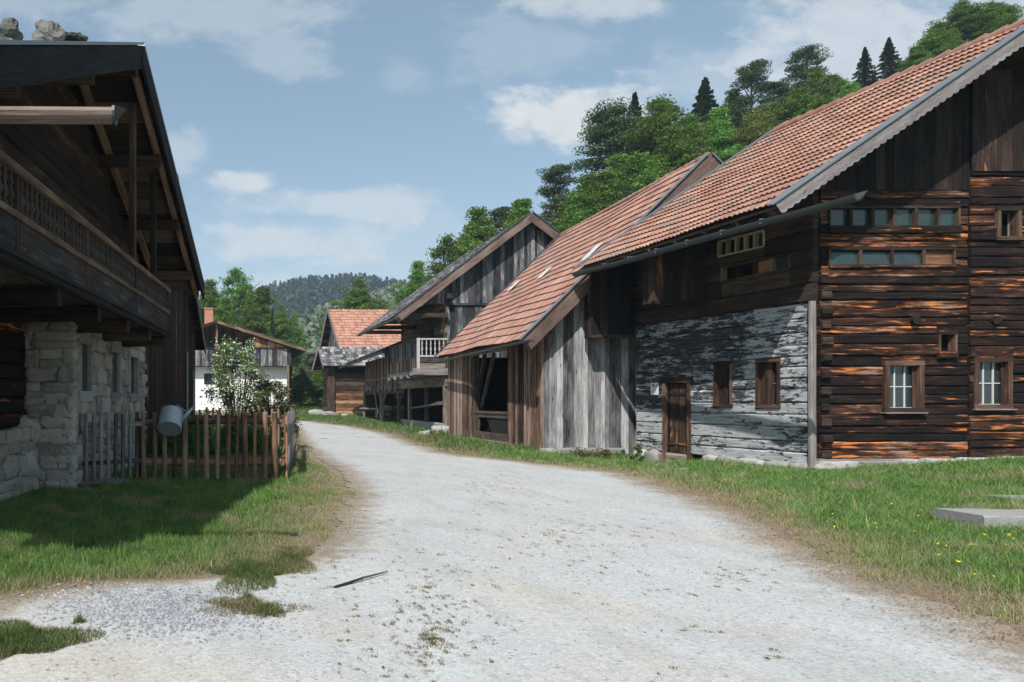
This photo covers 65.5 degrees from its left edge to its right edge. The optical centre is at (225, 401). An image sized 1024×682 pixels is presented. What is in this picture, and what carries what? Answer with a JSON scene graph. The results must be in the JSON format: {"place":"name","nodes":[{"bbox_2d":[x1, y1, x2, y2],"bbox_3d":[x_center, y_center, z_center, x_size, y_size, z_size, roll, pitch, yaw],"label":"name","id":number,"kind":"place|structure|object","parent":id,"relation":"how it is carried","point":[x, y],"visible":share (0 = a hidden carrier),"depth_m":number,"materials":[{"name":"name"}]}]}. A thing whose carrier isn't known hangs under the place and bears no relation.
{"place":"outdoors","nodes":[
{"label":"outdoors","id":0,"kind":"place"},
{"bbox_2d":[0,451,361,598],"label":"lawn grass","id":1,"kind":"structure","parent":0,"point":[121,499],"depth_m":9.25,"materials":[{"name":"plant"}]},
{"bbox_2d":[0,581,366,652],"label":"coarse gravel","id":2,"kind":"structure","parent":0,"point":[148,606],"depth_m":5.35,"materials":[{"name":"gravel"}]},
{"bbox_2d":[268,293,351,312],"bbox_3d":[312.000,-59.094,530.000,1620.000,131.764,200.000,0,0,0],"label":"hill","id":3,"kind":"structure","parent":0,"point":[302,306],"depth_m":579.38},
{"bbox_2d":[236,272,402,321],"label":"forest","id":4,"kind":"object","parent":3,"relation":"on","point":[294,293],"visible":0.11,"depth_m":584.73,"materials":[{"name":"plant"}]},
{"bbox_2d":[190,406,622,456],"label":"distant grass","id":5,"kind":"structure","parent":0,"point":[437,441],"depth_m":30.68,"materials":[{"name":"plant"}]},
{"bbox_2d":[0,421,1023,681],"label":"gravel road","id":6,"kind":"structure","parent":0,"point":[366,457],"depth_m":5.57,"materials":[{"name":"gravel"}]},
{"bbox_2d":[0,544,317,659],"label":"grass tufts","id":7,"kind":"object","parent":6,"relation":"on","point":[26,637],"visible":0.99,"depth_m":5.49,"materials":[{"name":"plant"}]},
{"bbox_2d":[0,487,382,602],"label":"brown litter","id":8,"kind":"object","parent":6,"relation":"on","point":[223,572],"visible":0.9,"depth_m":7.68,"materials":[{"name":"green plant"}]},
{"bbox_2d":[334,571,387,587],"bbox_3d":[1.201,1.566,6.299,0.694,0.050,0.026,0,0,-38],"label":"dry stick","id":9,"kind":"object","parent":6,"relation":"on","point":[351,581],"visible":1,"depth_m":6.25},
{"bbox_2d":[287,471,864,681],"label":"dry tufts","id":10,"kind":"object","parent":6,"relation":"on","point":[431,638],"visible":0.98,"depth_m":5.40,"materials":[{"name":"beige plant"}]},
{"bbox_2d":[627,481,1023,642],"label":"dry leaf litter","id":11,"kind":"object","parent":6,"relation":"on","point":[936,599],"visible":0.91,"depth_m":6.85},
{"bbox_2d":[0,402,1023,641],"bbox_3d":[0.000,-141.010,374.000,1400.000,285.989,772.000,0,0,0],"label":"ground","id":12,"kind":"structure","parent":0,"point":[338,473],"depth_m":7.95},
{"bbox_2d":[0,40,204,501],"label":"stone ground floor house","id":13,"kind":"structure","parent":12,"relation":"on","point":[99,261],"depth_m":12.88,"materials":[{"name":"brown wood"}]},
{"bbox_2d":[0,17,23,39],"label":"roof stone","id":14,"kind":"object","parent":13,"relation":"on","point":[9,29],"visible":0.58,"depth_m":11.43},
{"bbox_2d":[31,19,65,40],"bbox_3d":[-2.887,-5.928,11.693,0.586,0.528,0.464,0,0,0],"label":"roof stone","id":15,"kind":"object","parent":13,"relation":"on","point":[48,30],"visible":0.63,"depth_m":11.52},
{"bbox_2d":[63,32,87,40],"bbox_3d":[-2.600,-6.148,12.145,0.590,0.139,0.339,0,0,0],"label":"roof stone","id":16,"kind":"object","parent":13,"relation":"on","point":[73,36],"visible":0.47,"depth_m":12.04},
{"bbox_2d":[77,333,93,401],"bbox_3d":[-2.797,-0.629,13.717,0.320,1.297,0.892,0,0,7],"label":"window","id":17,"kind":"structure","parent":13,"relation":"in","point":[85,340],"depth_m":13.86,"materials":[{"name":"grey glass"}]},
{"bbox_2d":[109,343,122,401],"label":"window","id":18,"kind":"structure","parent":13,"relation":"in","point":[115,349],"depth_m":16.09,"materials":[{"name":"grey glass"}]},
{"bbox_2d":[128,348,139,401],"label":"window","id":19,"kind":"structure","parent":13,"relation":"in","point":[135,397],"depth_m":17.75,"materials":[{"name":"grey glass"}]},
{"bbox_2d":[79,477,135,487],"bbox_3d":[-2.220,1.524,13.535,0.567,0.124,1.198,0,0,40],"label":"doorstep plank","id":20,"kind":"object","parent":12,"relation":"on","point":[106,479],"visible":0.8,"depth_m":13.41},
{"bbox_2d":[147,173,205,453],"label":"dark barn","id":21,"kind":"structure","parent":12,"relation":"on","point":[171,372],"depth_m":26.80,"materials":[{"name":"black"}]},
{"bbox_2d":[148,411,225,457],"bbox_3d":[-1.049,0.946,20.277,2.258,1.320,1.936,0,0,0],"label":"garden hedge","id":22,"kind":"object","parent":12,"relation":"on","point":[191,430],"visible":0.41,"depth_m":19.93,"materials":[{"name":"green plant"}]},
{"bbox_2d":[136,412,280,478],"bbox_3d":[-0.354,0.911,14.381,2.931,1.377,0.417,0,0,0],"label":"garden fence","id":23,"kind":"object","parent":12,"relation":"on","point":[184,462],"visible":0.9,"depth_m":14.22,"materials":[{"name":"brown wood"}]},
{"bbox_2d":[78,412,141,480],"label":"garden gate","id":24,"kind":"structure","parent":23,"relation":"attached to","point":[91,428],"depth_m":13.80,"materials":[{"name":"wood"}]},
{"bbox_2d":[157,403,195,435],"bbox_3d":[-1.012,0.361,14.037,0.699,0.660,0.620,0,0,31],"label":"watering can","id":25,"kind":"object","parent":23,"relation":"hanging from","point":[171,418],"visible":1,"depth_m":13.96,"materials":[{"name":"metal"}]},
{"bbox_2d":[198,279,232,323],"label":"broadleaf tree","id":26,"kind":"object","parent":12,"relation":"on","point":[212,296],"visible":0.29,"depth_m":110.83,"materials":[{"name":"green plant"}]},
{"bbox_2d":[213,296,247,328],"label":"broadleaf tree","id":27,"kind":"object","parent":12,"relation":"on","point":[227,313],"visible":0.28,"depth_m":99.00,"materials":[{"name":"green plant"}]},
{"bbox_2d":[196,333,270,445],"bbox_3d":[0.400,-0.300,23.503,2.617,3.851,2.325,0,0,-22],"label":"flowering shrub","id":28,"kind":"object","parent":12,"relation":"on","point":[227,392],"visible":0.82,"depth_m":23.38,"materials":[{"name":"green plant"}]},
{"bbox_2d":[192,413,281,455],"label":"garden bed plants","id":29,"kind":"object","parent":12,"relation":"on","point":[250,438],"visible":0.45,"depth_m":20.58,"materials":[{"name":"green plant"}]},
{"bbox_2d":[186,407,292,451],"bbox_3d":[0.289,0.876,22.356,3.650,1.410,0.217,0,0,0],"label":"back fence","id":30,"kind":"object","parent":12,"relation":"on","point":[251,416],"visible":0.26,"depth_m":22.27,"materials":[{"name":"brown wood"}]},
{"bbox_2d":[217,267,270,324],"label":"broadleaf tree","id":31,"kind":"object","parent":12,"relation":"on","point":[243,290],"visible":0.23,"depth_m":117.43,"materials":[{"name":"green plant"}]},
{"bbox_2d":[195,308,306,409],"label":"white house","id":32,"kind":"structure","parent":12,"relation":"on","point":[274,355],"depth_m":75.00,"materials":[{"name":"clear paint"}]},
{"bbox_2d":[204,374,214,383],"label":"window","id":33,"kind":"structure","parent":32,"relation":"in","point":[207,377],"depth_m":75.15,"materials":[{"name":"grey glass"}]},
{"bbox_2d":[238,297,275,337],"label":"broadleaf tree","id":34,"kind":"object","parent":12,"relation":"on","point":[253,320],"visible":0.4,"depth_m":101.03,"materials":[{"name":"green plant"}]},
{"bbox_2d":[238,286,287,326],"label":"broadleaf tree","id":35,"kind":"object","parent":12,"relation":"on","point":[264,312],"visible":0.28,"depth_m":115.25,"materials":[{"name":"green plant"}]},
{"bbox_2d":[241,376,303,443],"bbox_3d":[1.518,0.397,23.922,2.185,2.486,1.797,0,0,0],"label":"leafy bush","id":36,"kind":"object","parent":12,"relation":"on","point":[284,406],"visible":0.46,"depth_m":23.71,"materials":[{"name":"green plant"}]},
{"bbox_2d":[270,307,276,338],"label":"spruce tree","id":37,"kind":"object","parent":12,"relation":"on","point":[272,326],"visible":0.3,"depth_m":103.90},
{"bbox_2d":[266,302,306,369],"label":"broadleaf tree","id":38,"kind":"object","parent":12,"relation":"on","point":[281,322],"visible":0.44,"depth_m":110.81,"materials":[{"name":"green plant"}]},
{"bbox_2d":[279,409,294,476],"bbox_3d":[1.615,0.901,18.305,0.193,1.339,7.966,0,0,7],"label":"lane side fence","id":39,"kind":"object","parent":12,"relation":"on","point":[288,421],"visible":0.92,"depth_m":15.86,"materials":[{"name":"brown wood"}]},
{"bbox_2d":[283,312,308,376],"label":"broadleaf tree","id":40,"kind":"object","parent":12,"relation":"on","point":[299,331],"visible":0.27,"depth_m":118.86,"materials":[{"name":"green plant"}]},
{"bbox_2d":[291,375,313,406],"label":"bush","id":41,"kind":"object","parent":12,"relation":"on","point":[301,386],"visible":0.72,"depth_m":77.99,"materials":[{"name":"green plant"}]},
{"bbox_2d":[291,352,322,401],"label":"bush","id":42,"kind":"object","parent":12,"relation":"on","point":[307,362],"visible":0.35,"depth_m":94.82,"materials":[{"name":"green plant"}]},
{"bbox_2d":[292,367,322,406],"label":"bush","id":43,"kind":"object","parent":12,"relation":"on","point":[305,374],"visible":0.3,"depth_m":83.15,"materials":[{"name":"green plant"}]},
{"bbox_2d":[304,372,323,406],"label":"bush","id":44,"kind":"object","parent":12,"relation":"on","point":[316,381],"visible":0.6,"depth_m":81.36,"materials":[{"name":"green plant"}]},
{"bbox_2d":[312,346,384,413],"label":"log store","id":45,"kind":"structure","parent":12,"relation":"on","point":[343,392],"depth_m":67.00,"materials":[{"name":"wood"}]},
{"bbox_2d":[317,276,390,345],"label":"broadleaf tree","id":46,"kind":"object","parent":12,"relation":"on","point":[359,298],"visible":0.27,"depth_m":110.20,"materials":[{"name":"green plant"}]},
{"bbox_2d":[319,308,400,356],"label":"tiled farm building","id":47,"kind":"structure","parent":12,"relation":"on","point":[343,327],"depth_m":79.15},
{"bbox_2d":[339,341,403,422],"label":"wagon shed","id":48,"kind":"structure","parent":12,"relation":"on","point":[389,393],"depth_m":57.01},
{"bbox_2d":[368,359,378,413],"bbox_3d":[12.025,-1.256,58.242,0.139,4.513,3.586,0,0,-1],"label":"leaning pole","id":49,"kind":"object","parent":48,"relation":"on","point":[373,388],"visible":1,"depth_m":58.02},
{"bbox_2d":[379,405,403,420],"bbox_3d":[13.375,0.940,57.400,1.550,1.280,3.610,0,0,0],"label":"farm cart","id":50,"kind":"object","parent":12,"relation":"on","point":[388,410],"visible":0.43,"depth_m":56.26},
{"bbox_2d":[385,260,429,308],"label":"broadleaf tree","id":51,"kind":"object","parent":12,"relation":"on","point":[417,278],"visible":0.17,"depth_m":95.59,"materials":[{"name":"green plant"}]},
{"bbox_2d":[418,425,448,434],"bbox_3d":[9.296,1.423,31.721,1.427,0.713,0.900,0,0,0],"label":"mossy boulder","id":52,"kind":"object","parent":12,"relation":"on","point":[444,427],"visible":0.35,"depth_m":31.39,"materials":[{"name":"stone"}]},
{"bbox_2d":[420,232,468,285],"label":"broadleaf tree","id":53,"kind":"object","parent":12,"relation":"on","point":[437,253],"visible":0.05,"depth_m":65.99,"materials":[{"name":"green plant"}]},
{"bbox_2d":[357,211,560,429],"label":"balconied granary","id":54,"kind":"structure","parent":12,"relation":"on","point":[456,296],"depth_m":36.59,"materials":[{"name":"black"}]},
{"bbox_2d":[421,205,499,305],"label":"broadleaf tree","id":55,"kind":"object","parent":12,"relation":"on","point":[478,229],"visible":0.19,"depth_m":67.43,"materials":[{"name":"green plant"}]},
{"bbox_2d":[487,206,512,233],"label":"pine tree","id":56,"kind":"object","parent":12,"relation":"on","point":[499,215],"visible":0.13,"depth_m":73.59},
{"bbox_2d":[491,197,559,237],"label":"broadleaf tree","id":57,"kind":"object","parent":12,"relation":"on","point":[520,210],"visible":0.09,"depth_m":65.48,"materials":[{"name":"green plant"}]},
{"bbox_2d":[534,163,579,225],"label":"pine tree","id":58,"kind":"object","parent":12,"relation":"on","point":[555,192],"visible":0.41,"depth_m":71.63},
{"bbox_2d":[430,152,725,455],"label":"tiled barn","id":59,"kind":"structure","parent":12,"relation":"on","point":[557,379],"depth_m":23.14,"materials":[{"name":"wood"},{"name":"clay tile"},{"name":"zinc"}]},
{"bbox_2d":[556,193,605,232],"bbox_3d":[31.835,-11.116,63.880,9.122,14.880,9.443,0,0,-32],"label":"broadleaf tree","id":60,"kind":"object","parent":12,"relation":"on","point":[580,204],"visible":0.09,"depth_m":63.53,"materials":[{"name":"green plant"}]},
{"bbox_2d":[543,171,634,231],"bbox_3d":[34.516,-13.000,65.555,14.476,16.121,11.597,0,0,41],"label":"broadleaf tree","id":61,"kind":"object","parent":12,"relation":"on","point":[590,186],"visible":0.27,"depth_m":64.66,"materials":[{"name":"green plant"}]},
{"bbox_2d":[569,442,610,455],"bbox_3d":[11.168,1.472,21.894,1.174,0.445,0.973,0,0,30],"label":"weed clump","id":62,"kind":"object","parent":12,"relation":"on","point":[607,451],"visible":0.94,"depth_m":21.86,"materials":[{"name":"green plant"}]},
{"bbox_2d":[570,96,644,184],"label":"pine tree","id":63,"kind":"object","parent":12,"relation":"on","point":[607,128],"visible":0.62,"depth_m":76.93,"materials":[{"name":"plant"}]},
{"bbox_2d":[587,154,642,207],"bbox_3d":[36.153,-14.553,65.478,7.871,16.383,11.122,0,0,5],"label":"broadleaf tree","id":64,"kind":"object","parent":12,"relation":"on","point":[612,179],"visible":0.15,"depth_m":64.82,"materials":[{"name":"green plant"}]},
{"bbox_2d":[621,92,643,149],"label":"spruce tree","id":65,"kind":"object","parent":12,"relation":"on","point":[634,100],"visible":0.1,"depth_m":83.71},
{"bbox_2d":[628,445,643,461],"bbox_3d":[11.928,1.587,20.884,0.386,0.624,0.446,0,0,-43],"label":"fern","id":66,"kind":"object","parent":12,"relation":"on","point":[638,450],"visible":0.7,"depth_m":20.83,"materials":[{"name":"green plant"}]},
{"bbox_2d":[613,150,680,199],"bbox_3d":[36.986,-14.566,63.849,10.908,15.545,11.785,0,0,29],"label":"broadleaf tree","id":67,"kind":"object","parent":12,"relation":"on","point":[650,173],"visible":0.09,"depth_m":63.24,"materials":[{"name":"green plant"}]},
{"bbox_2d":[600,93,726,184],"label":"broadleaf tree","id":68,"kind":"object","parent":12,"relation":"on","point":[650,132],"visible":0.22,"depth_m":71.67,"materials":[{"name":"green plant"}]},
{"bbox_2d":[645,123,723,181],"bbox_3d":[41.372,-17.435,65.914,11.175,16.009,10.795,0,0,41],"label":"broadleaf tree","id":69,"kind":"object","parent":12,"relation":"on","point":[674,153],"visible":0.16,"depth_m":64.98,"materials":[{"name":"green plant"}]},
{"bbox_2d":[679,113,713,152],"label":"broadleaf tree","id":70,"kind":"object","parent":12,"relation":"on","point":[691,117],"visible":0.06,"depth_m":71.43,"materials":[{"name":"green plant"}]},
{"bbox_2d":[687,76,731,128],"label":"spruce tree","id":71,"kind":"object","parent":12,"relation":"on","point":[705,103],"visible":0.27,"depth_m":83.66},
{"bbox_2d":[692,120,744,164],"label":"broadleaf tree","id":72,"kind":"object","parent":12,"relation":"on","point":[720,129],"visible":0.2,"depth_m":65.50,"materials":[{"name":"green plant"}]},
{"bbox_2d":[701,107,737,145],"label":"broadleaf tree","id":73,"kind":"object","parent":12,"relation":"on","point":[718,114],"visible":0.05,"depth_m":75.61,"materials":[{"name":"green plant"}]},
{"bbox_2d":[731,143,746,162],"bbox_3d":[43.216,-16.153,59.930,5.010,10.897,5.187,0,0,-29],"label":"broadleaf tree","id":74,"kind":"object","parent":12,"relation":"on","point":[740,147],"visible":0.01,"depth_m":59.96,"materials":[{"name":"green plant"}]},
{"bbox_2d":[719,94,759,129],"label":"broadleaf tree","id":75,"kind":"object","parent":12,"relation":"on","point":[728,100],"visible":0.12,"depth_m":87.11,"materials":[{"name":"green plant"}]},
{"bbox_2d":[724,58,782,126],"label":"pine tree","id":76,"kind":"object","parent":12,"relation":"on","point":[751,74],"visible":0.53,"depth_m":85.11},
{"bbox_2d":[719,107,793,157],"bbox_3d":[48.565,-20.605,65.907,9.628,12.748,8.980,0,0,39],"label":"broadleaf tree","id":77,"kind":"object","parent":12,"relation":"on","point":[755,125],"visible":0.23,"depth_m":64.83,"materials":[{"name":"green plant"}]},
{"bbox_2d":[763,101,778,130],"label":"broadleaf tree","id":78,"kind":"object","parent":12,"relation":"on","point":[770,106],"visible":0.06,"depth_m":71.75,"materials":[{"name":"green plant"}]},
{"bbox_2d":[759,81,793,111],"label":"tree","id":79,"kind":"object","parent":12,"relation":"on","point":[781,91],"visible":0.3,"depth_m":83.42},
{"bbox_2d":[752,85,832,131],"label":"broadleaf tree","id":80,"kind":"object","parent":12,"relation":"on","point":[799,102],"visible":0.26,"depth_m":69.12,"materials":[{"name":"green plant"}]},
{"bbox_2d":[572,18,1023,470],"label":"log farmhouse","id":81,"kind":"object","parent":12,"relation":"on","point":[838,282],"visible":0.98,"depth_m":16.49,"materials":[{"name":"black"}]},
{"bbox_2d":[651,383,658,394],"bbox_3d":[12.641,-0.362,21.111,0.020,0.362,0.286,0,0,-10],"label":"notice board","id":82,"kind":"object","parent":81,"relation":"attached to","point":[654,388],"visible":1,"depth_m":21.09,"materials":[{"name":"white paper"}]},
{"bbox_2d":[661,376,695,461],"bbox_3d":[12.873,0.558,20.346,0.214,2.483,1.097,0,0,-10],"label":"door","id":83,"kind":"structure","parent":81,"relation":"in","point":[676,398],"depth_m":20.38,"materials":[{"name":"wood"}]},
{"bbox_2d":[713,361,733,406],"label":"window","id":84,"kind":"structure","parent":81,"relation":"in","point":[722,371],"depth_m":18.94,"materials":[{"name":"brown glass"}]},
{"bbox_2d":[717,229,766,257],"bbox_3d":[13.220,-4.010,18.306,0.212,0.437,1.345,0,0,-10],"label":"barred window","id":85,"kind":"structure","parent":81,"relation":"in","point":[756,239],"depth_m":18.35,"materials":[{"name":"beige wood"}]},
{"bbox_2d":[720,253,790,281],"bbox_3d":[13.304,-3.320,17.930,0.240,0.400,1.907,0,0,-10],"label":"vent window","id":86,"kind":"structure","parent":81,"relation":"in","point":[782,262],"depth_m":17.75,"materials":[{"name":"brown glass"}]},
{"bbox_2d":[755,358,784,407],"bbox_3d":[13.421,-0.435,17.619,0.254,1.214,0.653,0,0,-11],"label":"window","id":87,"kind":"structure","parent":81,"relation":"in","point":[767,371],"depth_m":17.68,"materials":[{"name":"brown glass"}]},
{"bbox_2d":[825,247,955,266],"bbox_3d":[15.301,-3.302,16.500,2.902,0.452,0.140,0,0,0],"label":"hopper window","id":88,"kind":"structure","parent":81,"relation":"in","point":[836,255],"depth_m":16.48,"materials":[{"name":"blue glass"}]},
{"bbox_2d":[826,206,960,226],"bbox_3d":[15.356,-4.227,16.500,3.012,0.515,0.140,0,0,0],"label":"ribbon window","id":89,"kind":"structure","parent":81,"relation":"in","point":[841,215],"depth_m":16.52,"materials":[{"name":"blue glass"}]},
{"bbox_2d":[877,361,927,413],"bbox_3d":[15.552,-0.321,16.476,0.954,1.214,0.275,0,0,0],"label":"window","id":90,"kind":"structure","parent":81,"relation":"in","point":[903,387],"depth_m":16.49,"materials":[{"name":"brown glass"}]},
{"bbox_2d":[931,332,957,352],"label":"window","id":91,"kind":"structure","parent":81,"relation":"in","point":[952,336],"depth_m":16.45,"materials":[{"name":"black"}]},
{"bbox_2d":[968,357,1016,409],"bbox_3d":[17.599,-0.399,16.481,0.938,1.214,0.265,0,0,0],"label":"window","id":92,"kind":"structure","parent":81,"relation":"in","point":[993,377],"depth_m":16.51,"materials":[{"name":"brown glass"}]},
{"bbox_2d":[991,207,1022,241],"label":"window","id":93,"kind":"structure","parent":81,"relation":"in","point":[1008,220],"depth_m":16.39,"materials":[{"name":"black"}]},
{"bbox_2d":[780,43,834,90],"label":"pine tree","id":94,"kind":"object","parent":12,"relation":"on","point":[801,71],"visible":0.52,"depth_m":87.44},
{"bbox_2d":[780,70,838,107],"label":"broadleaf tree","id":95,"kind":"object","parent":12,"relation":"on","point":[822,88],"visible":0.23,"depth_m":75.20,"materials":[{"name":"green plant"}]},
{"bbox_2d":[828,73,851,93],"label":"broadleaf tree","id":96,"kind":"object","parent":12,"relation":"on","point":[836,77],"visible":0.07,"depth_m":85.41,"materials":[{"name":"green plant"}]},
{"bbox_2d":[828,78,861,98],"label":"broadleaf tree","id":97,"kind":"object","parent":12,"relation":"on","point":[841,82],"visible":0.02,"depth_m":72.00,"materials":[{"name":"green plant"}]},
{"bbox_2d":[828,82,862,101],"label":"broadleaf tree","id":98,"kind":"object","parent":12,"relation":"on","point":[849,89],"visible":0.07,"depth_m":67.59,"materials":[{"name":"green plant"}]},
{"bbox_2d":[699,479,1013,577],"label":"dandelion flowers","id":99,"kind":"object","parent":12,"relation":"on","point":[913,531],"visible":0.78,"depth_m":8.16,"materials":[{"name":"yellow plant"}]},
{"bbox_2d":[851,46,879,88],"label":"spruce tree","id":100,"kind":"object","parent":12,"relation":"on","point":[865,73],"visible":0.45,"depth_m":83.79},
{"bbox_2d":[871,37,901,81],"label":"spruce tree","id":101,"kind":"object","parent":12,"relation":"on","point":[888,55],"visible":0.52,"depth_m":83.75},
{"bbox_2d":[891,45,936,71],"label":"broadleaf tree","id":102,"kind":"object","parent":12,"relation":"on","point":[919,54],"visible":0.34,"depth_m":73.69,"materials":[{"name":"green plant"}]},
{"bbox_2d":[910,20,971,57],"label":"broadleaf tree","id":103,"kind":"object","parent":12,"relation":"on","point":[939,38],"visible":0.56,"depth_m":75.37,"materials":[{"name":"green plant"}]},
{"bbox_2d":[908,0,1011,48],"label":"broadleaf tree","id":104,"kind":"object","parent":12,"relation":"on","point":[969,19],"visible":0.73,"depth_m":78.67,"materials":[{"name":"green plant"}]},
{"bbox_2d":[932,508,1023,529],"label":"granite slab","id":105,"kind":"structure","parent":12,"relation":"on","point":[984,516],"depth_m":9.20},
{"bbox_2d":[967,0,1023,41],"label":"broadleaf tree","id":106,"kind":"object","parent":12,"relation":"on","point":[1013,9],"visible":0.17,"depth_m":80.19,"materials":[{"name":"green plant"}]},
{"bbox_2d":[983,495,1023,502],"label":"granite slab","id":107,"kind":"structure","parent":12,"relation":"on","point":[1013,496],"depth_m":11.32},
{"bbox_2d":[0,0,1023,296],"label":"sky","id":108,"kind":"structure","parent":0,"point":[306,137],"materials":[{"name":"blue"}]},
{"bbox_2d":[435,443,1023,637],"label":"verge grass","id":109,"kind":"structure","parent":0,"point":[911,492],"depth_m":10.72,"materials":[{"name":"plant"}]},
{"bbox_3d":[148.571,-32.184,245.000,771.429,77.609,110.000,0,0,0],"label":"near hill","id":110,"kind":"structure","parent":0,"visible":0},
{"bbox_2d":[285,279,409,380],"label":"hillside wood","id":111,"kind":"object","parent":110,"relation":"on","point":[309,323],"visible":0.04,"depth_m":276.13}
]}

